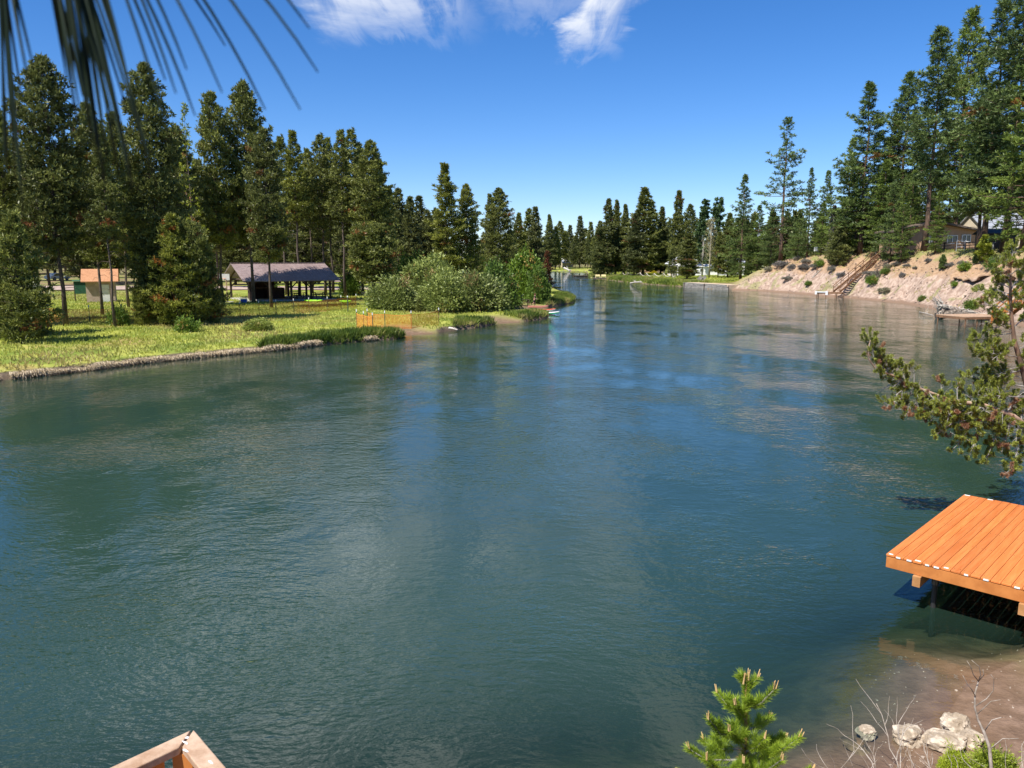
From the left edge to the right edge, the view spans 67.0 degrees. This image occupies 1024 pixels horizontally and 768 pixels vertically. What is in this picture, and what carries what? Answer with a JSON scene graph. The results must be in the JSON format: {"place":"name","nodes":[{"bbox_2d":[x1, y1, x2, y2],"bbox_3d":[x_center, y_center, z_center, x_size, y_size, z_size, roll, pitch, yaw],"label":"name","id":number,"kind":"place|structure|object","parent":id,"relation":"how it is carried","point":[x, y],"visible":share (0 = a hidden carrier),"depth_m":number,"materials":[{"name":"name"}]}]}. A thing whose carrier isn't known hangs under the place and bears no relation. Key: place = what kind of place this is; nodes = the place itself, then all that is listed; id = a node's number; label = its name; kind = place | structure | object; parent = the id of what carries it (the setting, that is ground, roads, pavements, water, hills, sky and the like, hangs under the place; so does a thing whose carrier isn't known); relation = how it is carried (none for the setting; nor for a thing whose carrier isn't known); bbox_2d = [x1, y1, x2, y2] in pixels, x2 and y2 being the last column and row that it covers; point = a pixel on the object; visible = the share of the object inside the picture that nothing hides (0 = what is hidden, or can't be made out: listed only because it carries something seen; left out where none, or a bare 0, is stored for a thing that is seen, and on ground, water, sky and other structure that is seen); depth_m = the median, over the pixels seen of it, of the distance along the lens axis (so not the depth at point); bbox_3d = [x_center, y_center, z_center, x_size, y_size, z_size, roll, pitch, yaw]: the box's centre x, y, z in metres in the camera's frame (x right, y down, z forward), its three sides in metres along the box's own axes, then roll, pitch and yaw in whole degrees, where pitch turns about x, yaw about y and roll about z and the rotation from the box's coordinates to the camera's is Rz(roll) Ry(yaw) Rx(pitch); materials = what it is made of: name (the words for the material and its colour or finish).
{"place":"outdoors","nodes":[
{"label":"outdoors","id":0,"kind":"place"},
{"bbox_2d":[0,0,317,215],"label":"pine sprig","id":1,"kind":"object","parent":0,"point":[92,48],"visible":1,"depth_m":0.43,"materials":[{"name":"green plant"}]},
{"bbox_2d":[0,271,1023,767],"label":"water","id":2,"kind":"structure","parent":0,"point":[606,505],"depth_m":18.49,"materials":[{"name":"liquid"}]},
{"bbox_2d":[886,494,1023,636],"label":"orange dock","id":3,"kind":"object","parent":2,"relation":"in","point":[973,542],"visible":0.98,"depth_m":14.06,"materials":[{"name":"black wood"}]},
{"bbox_2d":[0,248,1023,767],"bbox_3d":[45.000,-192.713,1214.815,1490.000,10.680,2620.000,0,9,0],"label":"ground","id":4,"kind":"structure","parent":0,"point":[822,676],"depth_m":12.82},
{"bbox_2d":[0,107,45,289],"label":"pine tree","id":5,"kind":"object","parent":4,"relation":"on","point":[6,195],"visible":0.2,"depth_m":63.51,"materials":[{"name":"green plant"}]},
{"bbox_2d":[0,209,65,342],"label":"young pine","id":6,"kind":"object","parent":4,"relation":"on","point":[17,296],"visible":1,"depth_m":50.59,"materials":[{"name":"green plant"}]},
{"bbox_2d":[0,51,105,325],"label":"pine tree","id":7,"kind":"object","parent":4,"relation":"on","point":[50,122],"visible":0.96,"depth_m":60.14,"materials":[{"name":"green plant"}]},
{"bbox_2d":[60,160,103,279],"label":"pine tree","id":8,"kind":"object","parent":4,"relation":"on","point":[78,263],"visible":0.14,"depth_m":134.61,"materials":[{"name":"green plant"}]},
{"bbox_2d":[66,100,122,314],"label":"pine tree","id":9,"kind":"object","parent":4,"relation":"on","point":[99,251],"visible":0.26,"depth_m":71.80,"materials":[{"name":"green plant"}]},
{"bbox_2d":[80,269,119,302],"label":"pump house","id":10,"kind":"structure","parent":4,"relation":"on","point":[88,278],"depth_m":90.66,"materials":[{"name":"paint"}]},
{"bbox_2d":[80,123,129,327],"bbox_3d":[-32.089,-12.271,61.373,3.338,16.319,3.713,6,11,32],"label":"pine tree","id":11,"kind":"object","parent":4,"relation":"on","point":[109,220],"visible":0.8,"depth_m":60.66,"materials":[{"name":"green plant"}]},
{"bbox_2d":[101,111,139,307],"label":"pine tree","id":12,"kind":"object","parent":4,"relation":"on","point":[124,196],"visible":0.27,"depth_m":81.14,"materials":[{"name":"green plant"}]},
{"bbox_2d":[129,285,150,324],"bbox_3d":[-30.619,-6.430,63.777,1.643,3.505,1.743,-3,10,-17],"label":"young pine","id":13,"kind":"object","parent":4,"relation":"on","point":[138,297],"visible":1,"depth_m":63.55,"materials":[{"name":"green plant"}]},
{"bbox_2d":[126,228,174,322],"bbox_3d":[-30.071,-9.080,65.362,5.012,8.348,4.872,-6,11,-31],"label":"young pine","id":14,"kind":"object","parent":4,"relation":"on","point":[144,253],"visible":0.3,"depth_m":64.59,"materials":[{"name":"green plant"}]},
{"bbox_2d":[112,61,197,301],"bbox_3d":[-30.217,-15.762,65.247,6.814,22.161,7.503,7,11,36],"label":"pine tree","id":15,"kind":"object","parent":4,"relation":"on","point":[143,91],"visible":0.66,"depth_m":63.95,"materials":[{"name":"green plant"}]},
{"bbox_2d":[111,730,224,767],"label":"deck railing","id":16,"kind":"object","parent":4,"relation":"on","point":[188,750],"visible":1,"depth_m":3.49,"materials":[{"name":"brown wood"}]},
{"bbox_2d":[139,211,211,324],"bbox_3d":[-27.789,-9.446,63.955,5.619,9.723,5.267,-1,9,-3],"label":"young pine","id":17,"kind":"object","parent":4,"relation":"on","point":[169,229],"visible":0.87,"depth_m":63.03,"materials":[{"name":"green plant"}]},
{"bbox_2d":[149,122,212,229],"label":"pine tree","id":18,"kind":"object","parent":4,"relation":"on","point":[190,160],"visible":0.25,"depth_m":84.28,"materials":[{"name":"green plant"}]},
{"bbox_2d":[0,335,379,378],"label":"dry grass","id":19,"kind":"structure","parent":4,"relation":"on","point":[55,371],"depth_m":47.04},
{"bbox_2d":[167,218,218,322],"bbox_3d":[-26.872,-9.326,64.968,4.256,9.078,4.514,3,10,15],"label":"young pine","id":20,"kind":"object","parent":4,"relation":"on","point":[196,236],"visible":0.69,"depth_m":64.21,"materials":[{"name":"green plant"}]},
{"bbox_2d":[178,102,208,289],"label":"thin pine tree","id":21,"kind":"object","parent":4,"relation":"on","point":[186,150],"visible":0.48,"depth_m":75.29,"materials":[{"name":"green plant"}]},
{"bbox_2d":[37,295,356,322],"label":"net fence","id":22,"kind":"object","parent":4,"relation":"on","point":[89,318],"visible":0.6,"depth_m":73.80,"materials":[{"name":"green metal"}]},
{"bbox_2d":[190,246,232,323],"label":"young pine","id":23,"kind":"object","parent":4,"relation":"on","point":[215,304],"visible":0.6,"depth_m":65.69,"materials":[{"name":"green plant"}]},
{"bbox_2d":[190,89,242,303],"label":"pine tree","id":24,"kind":"object","parent":4,"relation":"on","point":[206,130],"visible":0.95,"depth_m":87.53,"materials":[{"name":"green plant"}]},
{"bbox_2d":[213,192,253,284],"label":"pine tree","id":25,"kind":"object","parent":4,"relation":"on","point":[231,256],"visible":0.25,"depth_m":139.56,"materials":[{"name":"green plant"}]},
{"bbox_2d":[211,78,280,301],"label":"pine tree","id":26,"kind":"object","parent":4,"relation":"on","point":[248,120],"visible":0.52,"depth_m":89.58,"materials":[{"name":"green plant"}]},
{"bbox_2d":[238,124,291,306],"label":"pine tree","id":27,"kind":"object","parent":4,"relation":"on","point":[270,217],"visible":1,"depth_m":83.11,"materials":[{"name":"green plant"}]},
{"bbox_2d":[224,262,339,301],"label":"picnic shelter","id":28,"kind":"object","parent":4,"relation":"on","point":[295,272],"visible":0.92,"depth_m":99.63,"materials":[{"name":"grey metal"}]},
{"bbox_2d":[0,290,566,371],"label":"meadow grass","id":29,"kind":"structure","parent":4,"relation":"on","point":[116,337],"depth_m":60.56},
{"bbox_2d":[271,133,303,294],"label":"pine tree","id":30,"kind":"object","parent":4,"relation":"on","point":[280,145],"visible":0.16,"depth_m":108.21,"materials":[{"name":"green plant"}]},
{"bbox_2d":[279,129,317,295],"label":"pine tree","id":31,"kind":"object","parent":4,"relation":"on","point":[296,159],"visible":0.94,"depth_m":104.51,"materials":[{"name":"green plant"}]},
{"bbox_2d":[287,209,335,283],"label":"pine tree","id":32,"kind":"object","parent":4,"relation":"on","point":[304,247],"visible":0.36,"depth_m":130.62,"materials":[{"name":"green plant"}]},
{"bbox_2d":[294,133,343,293],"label":"pine tree","id":33,"kind":"object","parent":4,"relation":"on","point":[312,184],"visible":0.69,"depth_m":109.04,"materials":[{"name":"green plant"}]},
{"bbox_2d":[256,325,405,349],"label":"bank tussocks","id":34,"kind":"object","parent":4,"relation":"on","point":[326,334],"visible":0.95,"depth_m":57.29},
{"bbox_2d":[320,129,359,296],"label":"pine tree","id":35,"kind":"object","parent":4,"relation":"on","point":[342,157],"visible":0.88,"depth_m":106.41,"materials":[{"name":"green plant"}]},
{"bbox_2d":[327,220,354,274],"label":"pine tree","id":36,"kind":"object","parent":4,"relation":"on","point":[337,254],"visible":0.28,"depth_m":143.09,"materials":[{"name":"green plant"}]},
{"bbox_2d":[324,127,368,271],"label":"pine tree","id":37,"kind":"object","parent":4,"relation":"on","point":[351,143],"visible":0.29,"depth_m":111.65,"materials":[{"name":"green plant"}]},
{"bbox_2d":[342,139,403,285],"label":"pine tree","id":38,"kind":"object","parent":4,"relation":"on","point":[373,206],"visible":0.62,"depth_m":105.11,"materials":[{"name":"green plant"}]},
{"bbox_2d":[344,221,401,287],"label":"shrub","id":39,"kind":"object","parent":4,"relation":"on","point":[370,245],"visible":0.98,"depth_m":85.59,"materials":[{"name":"green plant"}]},
{"bbox_2d":[359,271,418,311],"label":"willow shrub","id":40,"kind":"object","parent":4,"relation":"on","point":[393,293],"visible":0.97,"depth_m":83.11,"materials":[{"name":"green plant"}]},
{"bbox_2d":[367,308,438,328],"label":"net fence","id":41,"kind":"object","parent":4,"relation":"on","point":[410,319],"visible":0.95,"depth_m":66.07,"materials":[{"name":"orange plastic"}]},
{"bbox_2d":[401,196,427,257],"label":"pine tree","id":42,"kind":"object","parent":4,"relation":"on","point":[412,233],"visible":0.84,"depth_m":146.18,"materials":[{"name":"green plant"}]},
{"bbox_2d":[419,209,438,263],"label":"pine tree","id":43,"kind":"object","parent":4,"relation":"on","point":[427,214],"visible":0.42,"depth_m":154.18,"materials":[{"name":"green plant"}]},
{"bbox_2d":[399,250,460,294],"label":"willow shrub","id":44,"kind":"object","parent":4,"relation":"on","point":[418,274],"visible":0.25,"depth_m":94.91,"materials":[{"name":"green plant"}]},
{"bbox_2d":[414,267,472,313],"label":"willow shrub","id":45,"kind":"object","parent":4,"relation":"on","point":[442,294],"visible":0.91,"depth_m":81.16,"materials":[{"name":"green plant"}]},
{"bbox_2d":[421,162,474,275],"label":"pine tree","id":46,"kind":"object","parent":4,"relation":"on","point":[446,205],"visible":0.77,"depth_m":108.98,"materials":[{"name":"green plant"}]},
{"bbox_2d":[353,290,575,340],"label":"bank reeds","id":47,"kind":"object","parent":4,"relation":"on","point":[561,296],"visible":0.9,"depth_m":78.58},
{"bbox_2d":[451,183,485,278],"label":"pine tree","id":48,"kind":"object","parent":4,"relation":"on","point":[466,200],"visible":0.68,"depth_m":113.04,"materials":[{"name":"green plant"}]},
{"bbox_2d":[451,266,512,313],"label":"willow shrub","id":49,"kind":"object","parent":4,"relation":"on","point":[485,294],"visible":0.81,"depth_m":83.08,"materials":[{"name":"green plant"}]},
{"bbox_2d":[474,187,521,274],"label":"pine tree","id":50,"kind":"object","parent":4,"relation":"on","point":[498,215],"visible":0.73,"depth_m":124.55,"materials":[{"name":"green plant"}]},
{"bbox_2d":[481,254,526,309],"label":"willow shrub","id":51,"kind":"object","parent":4,"relation":"on","point":[495,269],"visible":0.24,"depth_m":88.63,"materials":[{"name":"green plant"}]},
{"bbox_2d":[505,242,541,301],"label":"willow shrub","id":52,"kind":"object","parent":4,"relation":"on","point":[523,265],"visible":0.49,"depth_m":103.94,"materials":[{"name":"green plant"}]},
{"bbox_2d":[42,202,1023,272],"bbox_3d":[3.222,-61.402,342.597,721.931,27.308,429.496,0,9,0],"label":"distant woods","id":53,"kind":"object","parent":4,"relation":"on","point":[796,214],"visible":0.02,"depth_m":222.97,"materials":[{"name":"green plant"}]},
{"bbox_2d":[526,206,545,273],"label":"pine tree","id":54,"kind":"object","parent":4,"relation":"on","point":[536,227],"visible":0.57,"depth_m":172.26,"materials":[{"name":"green plant"}]},
{"bbox_2d":[524,260,554,303],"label":"willow shrub","id":55,"kind":"object","parent":4,"relation":"on","point":[540,286],"visible":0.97,"depth_m":101.60,"materials":[{"name":"green plant"}]},
{"bbox_2d":[541,214,558,266],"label":"pine tree","id":56,"kind":"object","parent":4,"relation":"on","point":[549,240],"visible":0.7,"depth_m":410.95,"materials":[{"name":"green plant"}]},
{"bbox_2d":[586,220,608,273],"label":"pine tree","id":57,"kind":"object","parent":4,"relation":"on","point":[596,261],"visible":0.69,"depth_m":242.61,"materials":[{"name":"green plant"}]},
{"bbox_2d":[593,198,618,273],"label":"pine tree","id":58,"kind":"object","parent":4,"relation":"on","point":[608,230],"visible":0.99,"depth_m":240.49,"materials":[{"name":"green plant"}]},
{"bbox_2d":[615,203,629,274],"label":"pine tree","id":59,"kind":"object","parent":4,"relation":"on","point":[623,247],"visible":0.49,"depth_m":242.83,"materials":[{"name":"green plant"}]},
{"bbox_2d":[619,212,647,275],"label":"pine tree","id":60,"kind":"object","parent":4,"relation":"on","point":[634,232],"visible":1,"depth_m":231.11,"materials":[{"name":"green plant"}]},
{"bbox_2d":[620,186,668,274],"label":"pine tree","id":61,"kind":"object","parent":4,"relation":"on","point":[650,245],"visible":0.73,"depth_m":233.38,"materials":[{"name":"green plant"}]},
{"bbox_2d":[588,272,708,286],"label":"bank grass","id":62,"kind":"structure","parent":4,"relation":"on","point":[648,279],"depth_m":196.68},
{"bbox_2d":[654,206,669,273],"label":"pine tree","id":63,"kind":"object","parent":4,"relation":"on","point":[664,237],"visible":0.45,"depth_m":240.69,"materials":[{"name":"green plant"}]},
{"bbox_2d":[609,271,745,282],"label":"lawn grass","id":64,"kind":"structure","parent":4,"relation":"on","point":[714,278],"depth_m":201.19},
{"bbox_2d":[665,190,691,269],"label":"pine tree","id":65,"kind":"object","parent":4,"relation":"on","point":[677,220],"visible":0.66,"depth_m":230.37,"materials":[{"name":"green plant"}]},
{"bbox_2d":[673,227,702,278],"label":"pine tree","id":66,"kind":"object","parent":4,"relation":"on","point":[688,267],"visible":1,"depth_m":192.40,"materials":[{"name":"green plant"}]},
{"bbox_2d":[693,198,712,274],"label":"poplar tree","id":67,"kind":"object","parent":4,"relation":"on","point":[704,212],"visible":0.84,"depth_m":217.14,"materials":[{"name":"green plant"}]},
{"bbox_2d":[699,197,726,258],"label":"poplar tree","id":68,"kind":"object","parent":4,"relation":"on","point":[718,208],"visible":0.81,"depth_m":218.62,"materials":[{"name":"green plant"}]},
{"bbox_2d":[713,212,742,277],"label":"pine tree","id":69,"kind":"object","parent":4,"relation":"on","point":[722,267],"visible":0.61,"depth_m":192.22,"materials":[{"name":"green plant"}]},
{"bbox_2d":[716,174,767,278],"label":"pine tree","id":70,"kind":"object","parent":4,"relation":"on","point":[746,240],"visible":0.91,"depth_m":166.30,"materials":[{"name":"green plant"}]},
{"bbox_2d":[676,667,814,767],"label":"young pine","id":71,"kind":"object","parent":4,"relation":"on","point":[773,745],"visible":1,"depth_m":5.96,"materials":[{"name":"green plant"}]},
{"bbox_2d":[738,205,773,271],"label":"pine tree","id":72,"kind":"object","parent":4,"relation":"on","point":[757,227],"visible":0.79,"depth_m":164.62,"materials":[{"name":"green plant"}]},
{"bbox_2d":[756,209,785,265],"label":"pine tree","id":73,"kind":"object","parent":4,"relation":"on","point":[769,260],"visible":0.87,"depth_m":159.40,"materials":[{"name":"green plant"}]},
{"bbox_2d":[753,116,811,260],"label":"pine tree","id":74,"kind":"object","parent":4,"relation":"on","point":[794,158],"visible":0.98,"depth_m":155.56,"materials":[{"name":"green plant"}]},
{"bbox_2d":[790,167,824,257],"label":"pine tree","id":75,"kind":"object","parent":4,"relation":"on","point":[809,213],"visible":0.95,"depth_m":151.35,"materials":[{"name":"green plant"}]},
{"bbox_2d":[809,170,839,253],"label":"pine tree","id":76,"kind":"object","parent":4,"relation":"on","point":[828,184],"visible":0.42,"depth_m":153.65,"materials":[{"name":"green plant"}]},
{"bbox_2d":[821,221,856,266],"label":"pine tree","id":77,"kind":"object","parent":4,"relation":"on","point":[837,248],"visible":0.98,"depth_m":135.72,"materials":[{"name":"green plant"}]},
{"bbox_2d":[816,138,875,247],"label":"pine tree","id":78,"kind":"object","parent":4,"relation":"on","point":[845,186],"visible":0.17,"depth_m":142.07,"materials":[{"name":"green plant"}]},
{"bbox_2d":[823,162,878,253],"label":"pine tree","id":79,"kind":"object","parent":4,"relation":"on","point":[854,243],"visible":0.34,"depth_m":136.88,"materials":[{"name":"green plant"}]},
{"bbox_2d":[825,80,898,255],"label":"pine tree","id":80,"kind":"object","parent":4,"relation":"on","point":[853,162],"visible":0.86,"depth_m":132.69,"materials":[{"name":"green plant"}]},
{"bbox_2d":[737,250,1016,322],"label":"slope debris","id":81,"kind":"object","parent":4,"relation":"on","point":[1015,321],"visible":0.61,"depth_m":118.50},
{"bbox_2d":[858,159,908,250],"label":"pine tree","id":82,"kind":"object","parent":4,"relation":"on","point":[886,164],"visible":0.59,"depth_m":129.28,"materials":[{"name":"green plant"}]},
{"bbox_2d":[868,170,911,262],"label":"pine tree","id":83,"kind":"object","parent":4,"relation":"on","point":[890,218],"visible":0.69,"depth_m":124.13,"materials":[{"name":"green plant"}]},
{"bbox_2d":[855,70,937,218],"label":"pine tree","id":84,"kind":"object","parent":4,"relation":"on","point":[906,93],"visible":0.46,"depth_m":131.58,"materials":[{"name":"green plant"}]},
{"bbox_2d":[884,181,919,262],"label":"pine tree","id":85,"kind":"object","parent":4,"relation":"on","point":[901,238],"visible":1,"depth_m":120.25,"materials":[{"name":"green plant"}]},
{"bbox_2d":[803,681,1006,767],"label":"dead shrub","id":86,"kind":"object","parent":4,"relation":"on","point":[888,739],"visible":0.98,"depth_m":8.77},
{"bbox_2d":[892,723,923,748],"bbox_3d":[5.191,4.621,10.113,0.402,0.318,0.414,3,4,15],"label":"rock","id":87,"kind":"object","parent":4,"relation":"on","point":[912,731],"visible":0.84,"depth_m":9.99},
{"bbox_2d":[893,170,930,225],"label":"pine tree","id":88,"kind":"object","parent":4,"relation":"on","point":[913,203],"visible":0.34,"depth_m":127.29,"materials":[{"name":"green plant"}]},
{"bbox_2d":[874,221,976,254],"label":"brown house","id":89,"kind":"structure","parent":4,"relation":"on","point":[957,232],"depth_m":123.82,"materials":[{"name":"beige"}]},
{"bbox_2d":[892,25,976,251],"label":"pine tree","id":90,"kind":"object","parent":4,"relation":"on","point":[938,85],"visible":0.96,"depth_m":115.72,"materials":[{"name":"green plant"}]},
{"bbox_2d":[923,191,952,253],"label":"pine tree","id":91,"kind":"object","parent":4,"relation":"on","point":[940,228],"visible":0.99,"depth_m":115.88,"materials":[{"name":"green plant"}]},
{"bbox_2d":[859,237,1023,478],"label":"leaning pine","id":92,"kind":"object","parent":4,"relation":"on","point":[940,408],"visible":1,"depth_m":17.87,"materials":[{"name":"green plant"}]},
{"bbox_2d":[922,728,966,753],"bbox_3d":[5.545,4.599,9.954,0.560,0.284,0.460,-8,4,32],"label":"rock","id":93,"kind":"object","parent":4,"relation":"on","point":[942,735],"visible":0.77,"depth_m":9.84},
{"bbox_2d":[935,738,970,767],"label":"green shrub","id":94,"kind":"object","parent":4,"relation":"on","point":[945,763],"visible":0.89,"depth_m":9.09,"materials":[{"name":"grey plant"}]},
{"bbox_2d":[940,712,971,732],"bbox_3d":[5.871,4.531,10.247,0.382,0.324,0.379,-9,13,-43],"label":"rock","id":95,"kind":"object","parent":4,"relation":"on","point":[955,722],"visible":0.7,"depth_m":10.18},
{"bbox_2d":[914,4,1008,223],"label":"pine tree","id":96,"kind":"object","parent":4,"relation":"on","point":[970,35],"visible":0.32,"depth_m":141.46,"materials":[{"name":"green plant"}]},
{"bbox_2d":[944,85,1021,250],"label":"pine tree","id":97,"kind":"object","parent":4,"relation":"on","point":[979,181],"visible":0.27,"depth_m":105.03,"materials":[{"name":"green plant"}]},
{"bbox_2d":[943,0,1023,240],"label":"pine tree","id":98,"kind":"object","parent":4,"relation":"on","point":[1002,10],"visible":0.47,"depth_m":102.31,"materials":[{"name":"green plant"}]},
{"bbox_2d":[958,734,1021,767],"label":"green shrub","id":99,"kind":"object","parent":4,"relation":"on","point":[980,757],"visible":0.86,"depth_m":8.82,"materials":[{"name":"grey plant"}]},
{"bbox_2d":[963,661,1018,767],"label":"dead sapling","id":100,"kind":"object","parent":4,"relation":"on","point":[987,742],"visible":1,"depth_m":8.35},
{"bbox_2d":[961,63,1023,249],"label":"pine tree","id":101,"kind":"object","parent":4,"relation":"on","point":[1017,141],"visible":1,"depth_m":93.97,"materials":[{"name":"green plant"}]},
{"bbox_2d":[964,0,1023,252],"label":"pine tree","id":102,"kind":"object","parent":4,"relation":"on","point":[992,104],"visible":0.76,"depth_m":97.01,"materials":[{"name":"green plant"}]},
{"bbox_2d":[0,0,1023,259],"label":"sky","id":103,"kind":"structure","parent":0,"point":[564,107],"materials":[{"name":"blue"}]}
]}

